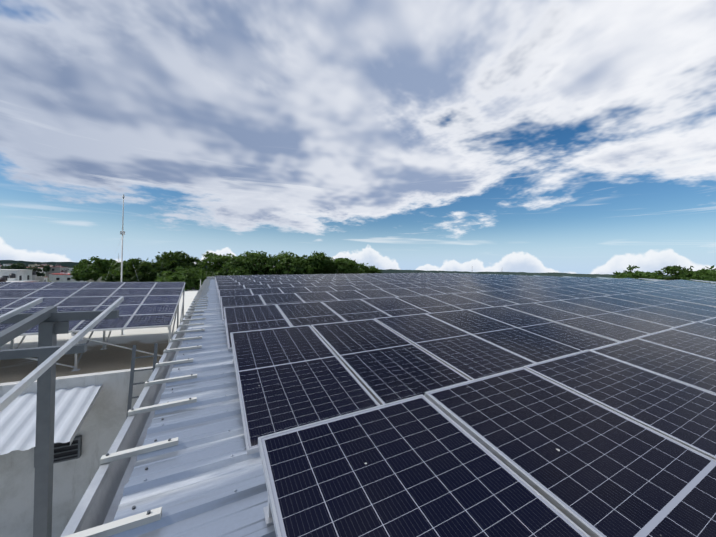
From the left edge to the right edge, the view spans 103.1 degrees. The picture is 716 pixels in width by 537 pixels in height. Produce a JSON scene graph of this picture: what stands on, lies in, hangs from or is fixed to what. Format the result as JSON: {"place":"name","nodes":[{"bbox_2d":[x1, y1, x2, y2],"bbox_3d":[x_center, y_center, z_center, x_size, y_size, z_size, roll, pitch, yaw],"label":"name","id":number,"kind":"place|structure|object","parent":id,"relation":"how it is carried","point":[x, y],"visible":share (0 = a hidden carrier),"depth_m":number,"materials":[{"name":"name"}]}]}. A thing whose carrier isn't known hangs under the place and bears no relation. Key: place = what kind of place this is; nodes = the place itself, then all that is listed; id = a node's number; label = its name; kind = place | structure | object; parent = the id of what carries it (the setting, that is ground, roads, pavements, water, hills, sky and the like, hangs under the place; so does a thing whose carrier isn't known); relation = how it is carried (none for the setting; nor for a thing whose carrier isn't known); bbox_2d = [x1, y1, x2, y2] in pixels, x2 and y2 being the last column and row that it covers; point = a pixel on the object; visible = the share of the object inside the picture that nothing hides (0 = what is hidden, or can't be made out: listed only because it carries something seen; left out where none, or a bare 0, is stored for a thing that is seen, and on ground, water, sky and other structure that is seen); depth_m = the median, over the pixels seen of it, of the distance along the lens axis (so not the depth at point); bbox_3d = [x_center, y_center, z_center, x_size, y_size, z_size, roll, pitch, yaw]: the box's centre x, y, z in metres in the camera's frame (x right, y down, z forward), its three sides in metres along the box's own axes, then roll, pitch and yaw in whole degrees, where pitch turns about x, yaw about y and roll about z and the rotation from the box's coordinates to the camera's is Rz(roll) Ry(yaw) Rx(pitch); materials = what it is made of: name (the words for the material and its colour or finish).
{"place":"outdoors","nodes":[
{"label":"outdoors","id":0,"kind":"place"},
{"bbox_2d":[8,263,25,269],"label":"town tree","id":1,"kind":"object","parent":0,"point":[21,266],"visible":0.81,"depth_m":116.57,"materials":[{"name":"green plant"}]},
{"bbox_2d":[0,287,196,536],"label":"concrete building walls","id":2,"kind":"structure","parent":0,"point":[76,464],"depth_m":6.52,"materials":[{"name":"grey concrete"}]},
{"bbox_2d":[0,383,102,454],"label":"awning","id":3,"kind":"object","parent":2,"relation":"attached to","point":[73,406],"visible":0.77,"depth_m":5.68,"materials":[{"name":"metal"}]},
{"bbox_2d":[0,297,123,536],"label":"steel structure","id":4,"kind":"object","parent":2,"relation":"on","point":[52,322],"visible":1,"depth_m":4.57,"materials":[{"name":"grey paint"}]},
{"bbox_2d":[10,283,185,371],"bbox_3d":[-16.765,1.436,5.061,23.140,2.038,4.816,1,0,-27],"label":"panel support frame","id":5,"kind":"object","parent":2,"relation":"on","point":[76,362],"visible":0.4,"depth_m":8.36,"materials":[{"name":"grey metal"}]},
{"bbox_2d":[0,282,184,334],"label":"solar panels","id":6,"kind":"object","parent":5,"relation":"on","point":[147,304],"visible":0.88,"depth_m":9.26,"materials":[{"name":"blue glass"}]},
{"bbox_2d":[0,289,198,382],"bbox_3d":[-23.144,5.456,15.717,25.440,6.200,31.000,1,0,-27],"label":"flat roof","id":7,"kind":"structure","parent":2,"relation":"on","point":[94,358],"depth_m":9.12,"materials":[{"name":"grey concrete"}]},
{"bbox_2d":[107,194,138,281],"bbox_3d":[-11.784,-0.570,14.188,6.332,6.340,0.414,1,0,30],"label":"lightning mast","id":8,"kind":"object","parent":2,"relation":"on","point":[122,232],"visible":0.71,"depth_m":14.17,"materials":[{"name":"metal"}]},
{"bbox_2d":[126,343,157,418],"bbox_3d":[-5.096,4.100,6.577,0.510,4.408,1.219,1,0,-27],"label":"ladder","id":9,"kind":"object","parent":2,"relation":"on","point":[131,383],"visible":0.29,"depth_m":6.89,"materials":[{"name":"grey metal"}]},
{"bbox_2d":[108,279,275,536],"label":"metal roof","id":10,"kind":"structure","parent":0,"point":[204,477],"depth_m":1.76,"materials":[{"name":"silver metal"}]},
{"bbox_2d":[0,0,715,274],"label":"sky","id":11,"kind":"structure","parent":0,"point":[529,136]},
{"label":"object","id":12,"kind":"object","parent":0,"visible":0},
{"bbox_2d":[60,279,210,536],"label":"gutter","id":13,"kind":"object","parent":12,"relation":"on","point":[94,513],"visible":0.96,"depth_m":1.86,"materials":[{"name":"metal"}]},
{"bbox_2d":[232,292,273,526],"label":"panel mounting supports","id":14,"kind":"object","parent":12,"relation":"on","point":[268,515],"depth_m":1.33,"materials":[{"name":"silver metal"}]},
{"bbox_2d":[215,272,715,536],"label":"solar panels","id":15,"kind":"object","parent":12,"relation":"on","point":[430,404],"visible":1,"depth_m":2.01,"materials":[{"name":"blue glass"}]},
{"label":"ground","id":16,"kind":"structure","parent":0,"visible":0},
{"bbox_2d":[25,267,46,276],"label":"town tree","id":17,"kind":"object","parent":16,"relation":"on","point":[38,270],"visible":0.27,"depth_m":114.31,"materials":[{"name":"green plant"}]},
{"bbox_2d":[34,265,50,272],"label":"town tree","id":18,"kind":"object","parent":16,"relation":"on","point":[47,267],"visible":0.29,"depth_m":168.47,"materials":[{"name":"green plant"}]},
{"bbox_2d":[0,263,104,281],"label":"town buildings","id":19,"kind":"structure","parent":16,"relation":"on","point":[57,273],"depth_m":107.38,"materials":[{"name":"white"}]},
{"bbox_2d":[70,256,117,281],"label":"tree","id":20,"kind":"object","parent":16,"relation":"on","point":[85,270],"visible":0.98,"depth_m":85.64,"materials":[{"name":"green plant"}]},
{"bbox_2d":[101,258,173,281],"bbox_3d":[-41.963,2.946,54.813,11.909,10.723,12.810,1,0,-27],"label":"tree","id":21,"kind":"object","parent":16,"relation":"on","point":[142,271],"visible":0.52,"depth_m":53.40,"materials":[{"name":"green plant"}]},
{"bbox_2d":[155,251,202,275],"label":"tree","id":22,"kind":"object","parent":16,"relation":"on","point":[176,259],"visible":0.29,"depth_m":75.44,"materials":[{"name":"green plant"}]},
{"bbox_2d":[155,266,211,289],"bbox_3d":[-21.407,4.163,34.475,6.290,9.058,7.428,1,0,13],"label":"tree","id":23,"kind":"object","parent":16,"relation":"on","point":[181,274],"visible":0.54,"depth_m":32.94,"materials":[{"name":"green plant"}]},
{"bbox_2d":[187,269,215,289],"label":"tree","id":24,"kind":"object","parent":16,"relation":"on","point":[201,272],"visible":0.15,"depth_m":34.07,"materials":[{"name":"green plant"}]},
{"bbox_2d":[196,251,255,276],"bbox_3d":[-20.029,3.052,43.159,8.402,11.399,10.670,1,0,-27],"label":"tree","id":25,"kind":"object","parent":16,"relation":"on","point":[214,262],"visible":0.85,"depth_m":41.90,"materials":[{"name":"green plant"}]},
{"bbox_2d":[220,251,274,274],"bbox_3d":[-17.455,2.862,45.717,8.906,11.918,7.875,1,0,-27],"label":"tree","id":26,"kind":"object","parent":16,"relation":"on","point":[255,258],"visible":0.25,"depth_m":44.77,"materials":[{"name":"green plant"}]},
{"bbox_2d":[0,260,670,278],"bbox_3d":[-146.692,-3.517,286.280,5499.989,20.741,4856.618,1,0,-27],"label":"hills","id":27,"kind":"structure","parent":16,"relation":"on","point":[63,264],"depth_m":507.46,"materials":[{"name":"green plant"}]},
{"bbox_2d":[362,266,382,272],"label":"tree","id":28,"kind":"object","parent":16,"relation":"on","point":[379,271],"visible":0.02,"depth_m":61.10,"materials":[{"name":"green plant"}]},
{"bbox_2d":[608,265,664,280],"bbox_3d":[47.787,4.755,50.358,8.197,11.030,9.721,1,0,-27],"label":"tree","id":29,"kind":"object","parent":16,"relation":"on","point":[637,274],"visible":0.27,"depth_m":47.77,"materials":[{"name":"green plant"}]},
{"bbox_2d":[654,265,692,279],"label":"tree","id":30,"kind":"object","parent":16,"relation":"on","point":[676,271],"visible":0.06,"depth_m":48.58,"materials":[{"name":"green plant"}]},
{"bbox_2d":[677,265,715,283],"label":"tree","id":31,"kind":"object","parent":16,"relation":"on","point":[703,274],"visible":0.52,"depth_m":44.60,"materials":[{"name":"green plant"}]},
{"label":"street","id":32,"kind":"structure","parent":0,"visible":0},
{"bbox_2d":[259,251,306,274],"bbox_3d":[-12.305,2.903,47.619,9.088,12.059,9.525,1,0,-27],"label":"tree","id":33,"kind":"object","parent":32,"relation":"on","point":[281,263],"visible":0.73,"depth_m":45.21,"materials":[{"name":"green plant"}]},
{"bbox_2d":[293,251,333,274],"bbox_3d":[-7.922,2.840,50.564,7.445,12.426,11.643,1,0,5],"label":"tree","id":34,"kind":"object","parent":32,"relation":"on","point":[316,262],"visible":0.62,"depth_m":47.90,"materials":[{"name":"green plant"}]},
{"bbox_2d":[320,257,359,273],"bbox_3d":[-2.895,3.446,52.583,8.112,11.424,9.400,1,0,33],"label":"tree","id":35,"kind":"object","parent":32,"relation":"on","point":[344,266],"visible":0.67,"depth_m":49.66,"materials":[{"name":"green plant"}]},
{"bbox_2d":[355,263,377,273],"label":"tree","id":36,"kind":"object","parent":32,"relation":"on","point":[371,269],"visible":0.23,"depth_m":54.80,"materials":[{"name":"green plant"}]}
]}

